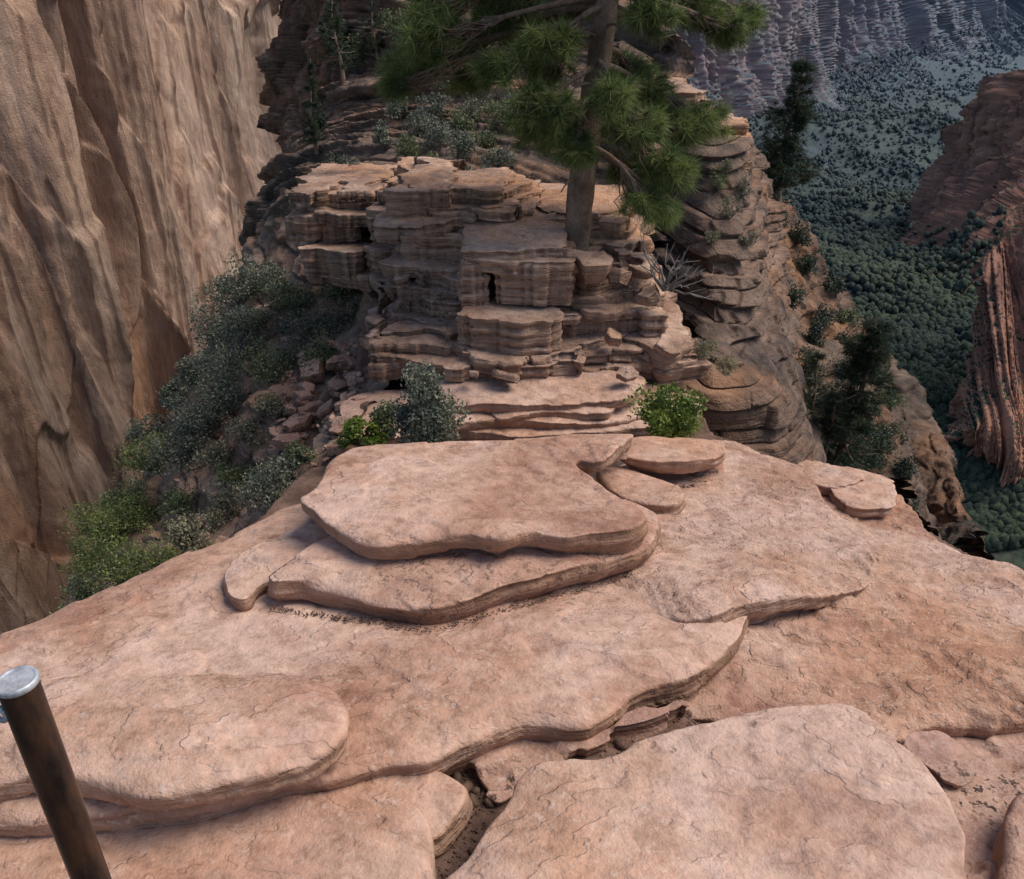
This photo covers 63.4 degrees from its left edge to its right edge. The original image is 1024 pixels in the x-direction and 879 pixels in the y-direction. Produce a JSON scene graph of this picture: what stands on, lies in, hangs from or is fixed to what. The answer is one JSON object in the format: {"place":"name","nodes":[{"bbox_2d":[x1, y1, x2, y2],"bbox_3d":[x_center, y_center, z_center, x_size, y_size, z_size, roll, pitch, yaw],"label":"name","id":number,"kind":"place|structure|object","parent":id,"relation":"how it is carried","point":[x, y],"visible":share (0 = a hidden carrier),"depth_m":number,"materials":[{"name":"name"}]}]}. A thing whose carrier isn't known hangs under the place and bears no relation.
{"place":"outdoors","nodes":[
{"label":"outdoors","id":0,"kind":"place"},
{"bbox_2d":[0,0,282,633],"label":"canyon wall","id":1,"kind":"structure","parent":0,"point":[139,149],"depth_m":38.78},
{"bbox_2d":[62,187,389,606],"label":"hillside ground","id":2,"kind":"structure","parent":0,"point":[272,242],"depth_m":8.22,"materials":[{"name":"soil"}]},
{"bbox_2d":[55,568,105,605],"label":"shrub","id":3,"kind":"object","parent":2,"relation":"on","point":[87,585],"visible":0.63,"depth_m":7.47,"materials":[{"name":"green plant"}]},
{"bbox_2d":[56,534,121,577],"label":"shrub","id":4,"kind":"object","parent":2,"relation":"on","point":[88,556],"visible":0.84,"depth_m":7.79,"materials":[{"name":"green plant"}]},
{"bbox_2d":[52,486,143,557],"bbox_3d":[-4.032,0.820,8.266,0.836,0.576,0.813,14,32,22],"label":"shrub","id":5,"kind":"object","parent":2,"relation":"on","point":[108,532],"visible":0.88,"depth_m":8.20,"materials":[{"name":"green plant"}]},
{"bbox_2d":[91,541,145,592],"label":"shrub","id":6,"kind":"object","parent":2,"relation":"on","point":[99,573],"visible":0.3,"depth_m":6.35,"materials":[{"name":"green plant"}]},
{"bbox_2d":[97,473,154,513],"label":"shrub","id":7,"kind":"object","parent":2,"relation":"on","point":[137,489],"visible":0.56,"depth_m":8.82,"materials":[{"name":"green plant"}]},
{"bbox_2d":[109,492,160,534],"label":"shrub","id":8,"kind":"object","parent":2,"relation":"on","point":[145,514],"visible":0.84,"depth_m":8.38,"materials":[{"name":"green plant"}]},
{"bbox_2d":[108,429,168,476],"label":"shrub","id":9,"kind":"object","parent":2,"relation":"on","point":[129,450],"visible":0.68,"depth_m":9.23,"materials":[{"name":"green plant"}]},
{"bbox_2d":[94,521,185,586],"bbox_3d":[-2.703,0.879,6.181,0.851,0.464,0.633,0,29,0],"label":"shrub","id":10,"kind":"object","parent":2,"relation":"on","point":[154,562],"visible":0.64,"depth_m":6.14,"materials":[{"name":"green plant"}]},
{"bbox_2d":[123,409,169,449],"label":"shrub","id":11,"kind":"object","parent":2,"relation":"on","point":[136,432],"visible":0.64,"depth_m":9.85,"materials":[{"name":"green plant"}]},
{"bbox_2d":[156,374,190,411],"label":"shrub","id":12,"kind":"object","parent":2,"relation":"on","point":[166,392],"visible":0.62,"depth_m":10.05,"materials":[{"name":"green plant"}]},
{"bbox_2d":[133,420,217,482],"bbox_3d":[-3.329,0.098,8.254,0.861,0.549,0.614,-12,32,-20],"label":"shrub","id":13,"kind":"object","parent":2,"relation":"on","point":[181,461],"visible":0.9,"depth_m":8.24,"materials":[{"name":"green plant"}]},
{"bbox_2d":[155,481,200,522],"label":"shrub","id":14,"kind":"object","parent":2,"relation":"on","point":[179,500],"visible":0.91,"depth_m":7.77,"materials":[{"name":"green plant"}]},
{"bbox_2d":[157,508,212,555],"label":"shrub","id":15,"kind":"object","parent":2,"relation":"on","point":[187,534],"visible":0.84,"depth_m":4.98,"materials":[{"name":"green plant"}]},
{"bbox_2d":[170,353,206,393],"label":"shrub","id":16,"kind":"object","parent":2,"relation":"on","point":[187,371],"visible":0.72,"depth_m":9.68,"materials":[{"name":"green plant"}]},
{"bbox_2d":[162,382,223,441],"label":"shrub","id":17,"kind":"object","parent":2,"relation":"on","point":[186,420],"visible":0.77,"depth_m":8.36,"materials":[{"name":"green plant"}]},
{"bbox_2d":[186,300,232,347],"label":"shrub","id":18,"kind":"object","parent":2,"relation":"on","point":[209,326],"visible":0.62,"depth_m":10.10,"materials":[{"name":"green plant"}]},
{"bbox_2d":[192,439,236,471],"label":"shrub","id":19,"kind":"object","parent":2,"relation":"on","point":[216,454],"visible":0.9,"depth_m":7.62,"materials":[{"name":"green plant"}]},
{"bbox_2d":[183,343,257,428],"bbox_3d":[-2.977,-0.569,8.440,0.852,0.725,1.008,0,29,0],"label":"shrub","id":20,"kind":"object","parent":2,"relation":"on","point":[218,391],"visible":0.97,"depth_m":8.44,"materials":[{"name":"green plant"}]},
{"bbox_2d":[198,478,246,533],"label":"shrub","id":21,"kind":"object","parent":2,"relation":"on","point":[231,505],"visible":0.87,"depth_m":6.75,"materials":[{"name":"green plant"}]},
{"bbox_2d":[189,250,264,314],"bbox_3d":[-3.483,-1.980,10.305,0.864,0.777,0.961,9,31,16],"label":"shrub","id":22,"kind":"object","parent":2,"relation":"on","point":[225,288],"visible":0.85,"depth_m":10.22,"materials":[{"name":"green plant"}]},
{"bbox_2d":[191,305,275,385],"bbox_3d":[-3.073,-1.098,9.224,0.915,0.806,0.860,-23,37,-35],"label":"shrub","id":23,"kind":"object","parent":2,"relation":"on","point":[230,334],"visible":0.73,"depth_m":9.22,"materials":[{"name":"green plant"}]},
{"bbox_2d":[212,456,256,486],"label":"shrub","id":24,"kind":"object","parent":2,"relation":"on","point":[226,472],"visible":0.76,"depth_m":7.32,"materials":[{"name":"green plant"}]},
{"bbox_2d":[220,414,267,447],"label":"shrub","id":25,"kind":"object","parent":2,"relation":"on","point":[250,436],"visible":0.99,"depth_m":7.32,"materials":[{"name":"green plant"}]},
{"bbox_2d":[224,303,267,342],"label":"shrub","id":26,"kind":"object","parent":2,"relation":"on","point":[246,308],"visible":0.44,"depth_m":9.42,"materials":[{"name":"green plant"}]},
{"bbox_2d":[149,335,365,542],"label":"loose rocks","id":27,"kind":"object","parent":2,"relation":"on","point":[296,425],"visible":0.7,"depth_m":7.30,"materials":[{"name":"stone"}]},
{"bbox_2d":[232,257,291,295],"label":"shrub","id":28,"kind":"object","parent":2,"relation":"on","point":[266,274],"visible":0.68,"depth_m":10.29,"materials":[{"name":"green plant"}]},
{"bbox_2d":[234,333,297,387],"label":"shrub","id":29,"kind":"object","parent":2,"relation":"on","point":[261,366],"visible":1,"depth_m":8.09,"materials":[{"name":"green plant"}]},
{"bbox_2d":[253,389,292,419],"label":"shrub","id":30,"kind":"object","parent":2,"relation":"on","point":[267,405],"visible":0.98,"depth_m":7.36,"materials":[{"name":"green plant"}]},
{"bbox_2d":[236,455,317,514],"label":"shrub","id":31,"kind":"object","parent":2,"relation":"on","point":[268,493],"visible":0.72,"depth_m":5.42,"materials":[{"name":"green plant"}]},
{"bbox_2d":[252,277,320,324],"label":"shrub","id":32,"kind":"object","parent":2,"relation":"on","point":[294,298],"visible":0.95,"depth_m":9.37,"materials":[{"name":"green plant"}]},
{"bbox_2d":[272,439,316,468],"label":"shrub","id":33,"kind":"object","parent":2,"relation":"on","point":[299,452],"visible":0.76,"depth_m":5.61,"materials":[{"name":"green plant"}]},
{"bbox_2d":[274,305,331,350],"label":"shrub","id":34,"kind":"object","parent":2,"relation":"on","point":[283,326],"visible":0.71,"depth_m":8.43,"materials":[{"name":"green plant"}]},
{"bbox_2d":[297,326,338,377],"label":"shrub","id":35,"kind":"object","parent":2,"relation":"on","point":[312,352],"visible":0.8,"depth_m":7.67,"materials":[{"name":"green plant"}]},
{"bbox_2d":[311,292,361,336],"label":"shrub","id":36,"kind":"object","parent":2,"relation":"on","point":[338,321],"visible":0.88,"depth_m":8.30,"materials":[{"name":"green plant"}]},
{"bbox_2d":[316,284,361,306],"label":"shrub","id":37,"kind":"object","parent":2,"relation":"on","point":[336,291],"visible":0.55,"depth_m":8.82,"materials":[{"name":"green plant"}]},
{"bbox_2d":[238,0,695,273],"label":"ridge hill","id":38,"kind":"structure","parent":0,"point":[353,107],"depth_m":15.67,"materials":[{"name":"stone"}]},
{"bbox_2d":[299,59,328,153],"bbox_3d":[-3.330,-5.480,13.694,0.498,1.471,0.407,-16,33,-26],"label":"pine tree","id":39,"kind":"object","parent":38,"relation":"on","point":[313,132],"visible":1,"depth_m":13.71,"materials":[{"name":"green plant"}]},
{"bbox_2d":[314,0,357,83],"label":"pine tree","id":40,"kind":"object","parent":38,"relation":"on","point":[333,39],"visible":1,"depth_m":17.71,"materials":[{"name":"green plant"}]},
{"bbox_2d":[357,0,385,64],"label":"pine tree","id":41,"kind":"object","parent":38,"relation":"on","point":[373,42],"visible":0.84,"depth_m":19.22,"materials":[{"name":"green plant"}]},
{"bbox_2d":[372,119,399,148],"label":"shrub","id":42,"kind":"object","parent":38,"relation":"on","point":[381,135],"visible":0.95,"depth_m":12.11,"materials":[{"name":"green plant"}]},
{"bbox_2d":[378,8,405,39],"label":"shrub","id":43,"kind":"object","parent":38,"relation":"on","point":[393,22],"visible":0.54,"depth_m":18.34,"materials":[{"name":"green plant"}]},
{"bbox_2d":[393,132,423,156],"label":"shrub","id":44,"kind":"object","parent":38,"relation":"on","point":[413,148],"visible":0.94,"depth_m":11.09,"materials":[{"name":"green plant"}]},
{"bbox_2d":[402,106,431,137],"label":"shrub","id":45,"kind":"object","parent":38,"relation":"on","point":[415,120],"visible":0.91,"depth_m":12.83,"materials":[{"name":"green plant"}]},
{"bbox_2d":[414,92,453,123],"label":"shrub","id":46,"kind":"object","parent":38,"relation":"on","point":[435,108],"visible":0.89,"depth_m":13.64,"materials":[{"name":"green plant"}]},
{"bbox_2d":[418,114,452,149],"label":"shrub","id":47,"kind":"object","parent":38,"relation":"on","point":[434,134],"visible":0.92,"depth_m":11.31,"materials":[{"name":"green plant"}]},
{"bbox_2d":[446,106,475,134],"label":"shrub","id":48,"kind":"object","parent":38,"relation":"on","point":[463,123],"visible":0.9,"depth_m":11.86,"materials":[{"name":"green plant"}]},
{"bbox_2d":[445,125,485,159],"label":"shrub","id":49,"kind":"object","parent":38,"relation":"on","point":[461,149],"visible":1,"depth_m":10.59,"materials":[{"name":"green plant"}]},
{"bbox_2d":[446,92,495,118],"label":"shrub","id":50,"kind":"object","parent":38,"relation":"on","point":[466,106],"visible":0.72,"depth_m":12.93,"materials":[{"name":"green plant"}]},
{"bbox_2d":[467,129,502,148],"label":"shrub","id":51,"kind":"object","parent":38,"relation":"on","point":[487,138],"visible":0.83,"depth_m":11.31,"materials":[{"name":"green plant"}]},
{"bbox_2d":[473,97,514,130],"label":"shrub","id":52,"kind":"object","parent":38,"relation":"on","point":[488,109],"visible":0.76,"depth_m":12.26,"materials":[{"name":"green plant"}]},
{"bbox_2d":[480,144,518,168],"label":"shrub","id":53,"kind":"object","parent":38,"relation":"on","point":[491,158],"visible":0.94,"depth_m":10.10,"materials":[{"name":"green plant"}]},
{"bbox_2d":[624,75,752,188],"bbox_3d":[2.017,-3.660,9.721,1.356,0.928,3.149,0,29,0],"label":"capstone rock","id":54,"kind":"object","parent":38,"relation":"on","point":[690,93],"visible":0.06,"depth_m":9.01,"materials":[{"name":"stone"}]},
{"bbox_2d":[267,569,699,878],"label":"gravel","id":55,"kind":"structure","parent":0,"point":[619,744],"depth_m":2.83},
{"bbox_2d":[253,330,968,878],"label":"ridge ground","id":56,"kind":"structure","parent":0,"point":[303,484],"depth_m":4.85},
{"bbox_2d":[0,665,111,878],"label":"metal post","id":57,"kind":"object","parent":56,"relation":"on","point":[26,712],"visible":1,"depth_m":1.30,"materials":[{"name":"metal"}]},
{"bbox_2d":[0,782,436,878],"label":"rock slab","id":58,"kind":"object","parent":56,"relation":"on","point":[363,830],"visible":0.45,"depth_m":2.36,"materials":[{"name":"pink stone"}]},
{"bbox_2d":[336,415,390,449],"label":"shrub","id":59,"kind":"object","parent":56,"relation":"on","point":[352,428],"visible":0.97,"depth_m":5.33,"materials":[{"name":"green plant"}]},
{"bbox_2d":[0,503,749,836],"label":"rock slab","id":60,"kind":"object","parent":56,"relation":"on","point":[574,665],"visible":0.38,"depth_m":3.04,"materials":[{"name":"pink stone"}]},
{"bbox_2d":[0,673,349,809],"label":"rock slab","id":61,"kind":"object","parent":60,"relation":"on","point":[150,742],"visible":0.87,"depth_m":2.44,"materials":[{"name":"pink stone"}]},
{"bbox_2d":[223,517,329,611],"bbox_3d":[-0.933,0.557,3.814,0.619,0.297,0.906,0,29,0],"label":"rock slab","id":62,"kind":"object","parent":60,"relation":"on","point":[249,572],"visible":0.38,"depth_m":3.60,"materials":[{"name":"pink stone"}]},
{"bbox_2d":[267,501,660,624],"bbox_3d":[-0.188,0.511,3.749,1.782,0.285,0.882,-14,32,-22],"label":"rock slab","id":63,"kind":"object","parent":60,"relation":"on","point":[330,571],"visible":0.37,"depth_m":3.41,"materials":[{"name":"stone"}]},
{"bbox_2d":[300,434,647,559],"bbox_3d":[-0.151,0.246,4.007,1.635,0.333,1.228,0,29,0],"label":"rock slab","id":64,"kind":"object","parent":63,"relation":"on","point":[405,501],"visible":1,"depth_m":3.78,"materials":[{"name":"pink stone"}]},
{"bbox_2d":[368,399,398,440],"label":"shrub","id":65,"kind":"object","parent":56,"relation":"on","point":[382,412],"visible":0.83,"depth_m":5.40,"materials":[{"name":"green plant"}]},
{"bbox_2d":[367,771,472,857],"bbox_3d":[-0.311,1.152,2.592,0.369,0.181,0.275,21,36,33],"label":"rock slab","id":66,"kind":"object","parent":56,"relation":"on","point":[442,802],"visible":0.56,"depth_m":2.53,"materials":[{"name":"pink stone"}]},
{"bbox_2d":[389,359,470,443],"bbox_3d":[-0.535,-0.212,5.089,0.484,0.641,0.535,26,38,38],"label":"shrub","id":67,"kind":"object","parent":56,"relation":"on","point":[422,417],"visible":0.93,"depth_m":5.00,"materials":[{"name":"green plant"}]},
{"bbox_2d":[285,156,710,384],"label":"layered rock tower","id":68,"kind":"structure","parent":56,"relation":"on","point":[458,267],"depth_m":6.53,"materials":[{"name":"stone"}]},
{"bbox_2d":[369,0,772,251],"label":"pine tree","id":69,"kind":"object","parent":68,"relation":"on","point":[441,39],"visible":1,"depth_m":5.85,"materials":[{"name":"green plant"}]},
{"bbox_2d":[693,337,720,361],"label":"dry bush","id":70,"kind":"object","parent":68,"relation":"on","point":[704,348],"visible":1,"depth_m":6.33,"materials":[{"name":"green plant"}]},
{"bbox_2d":[340,389,701,445],"bbox_3d":[0.076,-0.135,6.118,2.709,0.244,0.755,0,29,0],"label":"rock ledge","id":71,"kind":"object","parent":56,"relation":"on","point":[637,428],"visible":0.18,"depth_m":5.85,"materials":[{"name":"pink stone"}]},
{"bbox_2d":[430,384,656,435],"bbox_3d":[0.243,-0.222,6.081,1.760,0.183,0.770,0,29,0],"label":"rock ledge","id":72,"kind":"object","parent":71,"relation":"on","point":[480,421],"visible":0.23,"depth_m":5.84,"materials":[{"name":"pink stone"}]},
{"bbox_2d":[435,370,645,413],"bbox_3d":[0.195,-0.373,6.120,1.578,0.160,0.693,0,29,0],"label":"rock ledge","id":73,"kind":"object","parent":72,"relation":"on","point":[602,388],"visible":0.51,"depth_m":5.96,"materials":[{"name":"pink stone"}]},
{"bbox_2d":[468,246,685,383],"bbox_3d":[0.489,-0.925,6.109,1.619,0.824,0.867,0,29,0],"label":"boulder","id":74,"kind":"object","parent":73,"relation":"on","point":[594,266],"visible":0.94,"depth_m":6.12,"materials":[{"name":"stone"}]},
{"bbox_2d":[637,232,720,299],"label":"dead branches","id":75,"kind":"object","parent":74,"relation":"on","point":[664,285],"visible":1,"depth_m":6.15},
{"bbox_2d":[492,406,614,423],"bbox_3d":[0.308,-0.246,5.985,0.926,0.104,0.449,0,29,0],"label":"rock ledge","id":76,"kind":"object","parent":72,"relation":"on","point":[586,413],"visible":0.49,"depth_m":5.84,"materials":[{"name":"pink stone"}]},
{"bbox_2d":[468,700,689,805],"bbox_3d":[0.224,1.019,2.886,0.807,0.152,0.277,-15,33,-24],"label":"rock slab","id":77,"kind":"object","parent":56,"relation":"on","point":[501,770],"visible":0.61,"depth_m":2.77,"materials":[{"name":"stone"}]},
{"bbox_2d":[446,703,965,878],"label":"rock slab","id":78,"kind":"object","parent":56,"relation":"on","point":[833,791],"visible":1,"depth_m":2.30,"materials":[{"name":"pink stone"}]},
{"bbox_2d":[684,440,1023,745],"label":"rock slab","id":79,"kind":"object","parent":56,"relation":"on","point":[923,630],"visible":0.32,"depth_m":3.42,"materials":[{"name":"stone"}]},
{"bbox_2d":[623,380,708,437],"bbox_3d":[0.951,-0.162,5.197,0.499,0.390,0.501,21,36,32],"label":"shrub","id":80,"kind":"object","parent":79,"relation":"on","point":[662,417],"visible":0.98,"depth_m":5.13,"materials":[{"name":"green plant"}]},
{"bbox_2d":[664,462,723,487],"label":"rock slab","id":81,"kind":"object","parent":79,"relation":"on","point":[686,483],"visible":0.27,"depth_m":4.69,"materials":[{"name":"stone"}]},
{"bbox_2d":[604,446,873,624],"bbox_3d":[1.024,0.427,4.316,1.427,0.551,2.088,0,29,0],"label":"rock slab","id":82,"kind":"object","parent":79,"relation":"on","point":[720,555],"visible":0.61,"depth_m":3.92,"materials":[{"name":"stone"}]},
{"bbox_2d":[596,467,685,514],"bbox_3d":[0.675,0.295,4.465,0.557,0.183,0.329,24,37,35],"label":"rock slab","id":83,"kind":"object","parent":82,"relation":"on","point":[656,495],"visible":0.82,"depth_m":4.38,"materials":[{"name":"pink stone"}]},
{"bbox_2d":[619,436,725,473],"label":"rock slab","id":84,"kind":"object","parent":82,"relation":"on","point":[666,455],"visible":0.95,"depth_m":4.64,"materials":[{"name":"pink stone"}]},
{"bbox_2d":[797,460,863,495],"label":"rock slab","id":85,"kind":"object","parent":79,"relation":"on","point":[826,477],"visible":0.68,"depth_m":4.88,"materials":[{"name":"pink stone"}]},
{"bbox_2d":[828,468,896,517],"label":"rock slab","id":86,"kind":"object","parent":79,"relation":"on","point":[872,495],"visible":0.67,"depth_m":4.70,"materials":[{"name":"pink stone"}]},
{"bbox_2d":[904,732,1023,878],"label":"rock slab","id":87,"kind":"object","parent":56,"relation":"on","point":[986,796],"visible":0.27,"depth_m":2.85,"materials":[{"name":"stone"}]},
{"bbox_2d":[905,730,977,787],"bbox_3d":[1.509,1.135,2.925,0.183,0.083,0.227,-11,31,-19],"label":"rock slab","id":88,"kind":"object","parent":87,"relation":"on","point":[946,759],"visible":0.88,"depth_m":2.90,"materials":[{"name":"stone"}]},
{"bbox_2d":[992,792,1023,878],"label":"rock slab","id":89,"kind":"object","parent":56,"relation":"on","point":[1008,854],"visible":0.93,"depth_m":2.50,"materials":[{"name":"pink stone"}]},
{"bbox_2d":[652,123,826,463],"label":"rock cliff","id":90,"kind":"structure","parent":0,"point":[746,315],"depth_m":7.96,"materials":[{"name":"stone"}]},
{"bbox_2d":[668,0,845,178],"bbox_3d":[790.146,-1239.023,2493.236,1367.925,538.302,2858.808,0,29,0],"label":"canyon cliff","id":91,"kind":"structure","parent":0,"point":[752,81],"depth_m":2335.69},
{"bbox_2d":[771,195,994,559],"bbox_3d":[6.077,12.649,22.330,4.862,38.165,15.157,10,31,16],"label":"ridge shoulder","id":92,"kind":"object","parent":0,"point":[934,480],"visible":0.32,"depth_m":13.04},
{"bbox_2d":[753,54,823,203],"bbox_3d":[4.844,-5.519,14.926,1.368,2.571,1.482,-11,31,-18],"label":"pine tree","id":93,"kind":"object","parent":92,"relation":"on","point":[778,170],"visible":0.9,"depth_m":14.76,"materials":[{"name":"green plant"}]},
{"bbox_2d":[787,220,813,246],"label":"shrub","id":94,"kind":"object","parent":92,"relation":"on","point":[800,235],"visible":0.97,"depth_m":14.15,"materials":[{"name":"green plant"}]},
{"bbox_2d":[793,343,834,380],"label":"shrub","id":95,"kind":"object","parent":92,"relation":"on","point":[807,371],"visible":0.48,"depth_m":10.13,"materials":[{"name":"green plant"}]},
{"bbox_2d":[797,316,833,346],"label":"shrub","id":96,"kind":"object","parent":92,"relation":"on","point":[814,336],"visible":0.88,"depth_m":10.98,"materials":[{"name":"green plant"}]},
{"bbox_2d":[802,348,835,417],"bbox_3d":[3.445,-0.587,9.387,0.774,0.984,0.670,0,29,0],"label":"pine tree","id":97,"kind":"object","parent":92,"relation":"on","point":[815,362],"visible":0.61,"depth_m":9.33,"materials":[{"name":"green plant"}]},
{"bbox_2d":[823,269,846,293],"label":"shrub","id":98,"kind":"object","parent":92,"relation":"on","point":[836,286],"visible":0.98,"depth_m":14.22,"materials":[{"name":"green plant"}]},
{"bbox_2d":[811,389,860,466],"bbox_3d":[3.292,-0.054,8.586,0.626,1.052,0.759,23,37,35],"label":"pine tree","id":99,"kind":"object","parent":92,"relation":"on","point":[836,397],"visible":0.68,"depth_m":8.50,"materials":[{"name":"green plant"}]},
{"bbox_2d":[805,314,902,475],"bbox_3d":[3.498,-0.417,8.542,1.011,1.806,1.277,0,29,0],"label":"pine tree","id":100,"kind":"object","parent":92,"relation":"on","point":[861,374],"visible":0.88,"depth_m":8.42,"materials":[{"name":"green plant"}]},
{"bbox_2d":[889,455,920,478],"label":"shrub","id":101,"kind":"object","parent":92,"relation":"on","point":[905,465],"visible":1,"depth_m":9.56,"materials":[{"name":"green plant"}]},
{"bbox_2d":[747,52,1023,569],"bbox_3d":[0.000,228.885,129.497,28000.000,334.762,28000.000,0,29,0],"label":"valley ground","id":102,"kind":"structure","parent":0,"point":[1015,557],"depth_m":1986.87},
{"bbox_2d":[748,17,1023,551],"bbox_3d":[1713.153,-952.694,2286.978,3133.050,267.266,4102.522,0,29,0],"label":"distant forest","id":103,"kind":"object","parent":102,"relation":"on","point":[933,317],"visible":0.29,"depth_m":993.97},
{"bbox_2d":[801,0,1023,113],"bbox_3d":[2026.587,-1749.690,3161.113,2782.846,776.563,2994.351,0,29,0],"label":"canyon cliff","id":104,"kind":"structure","parent":0,"point":[867,30],"depth_m":3319.43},
{"bbox_2d":[898,69,1023,294],"bbox_3d":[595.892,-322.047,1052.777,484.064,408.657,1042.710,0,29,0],"label":"canyon cliff","id":105,"kind":"structure","parent":0,"point":[978,166],"depth_m":1146.05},
{"bbox_2d":[944,204,1023,487],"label":"canyon cliff","id":106,"kind":"structure","parent":0,"point":[986,409],"depth_m":584.25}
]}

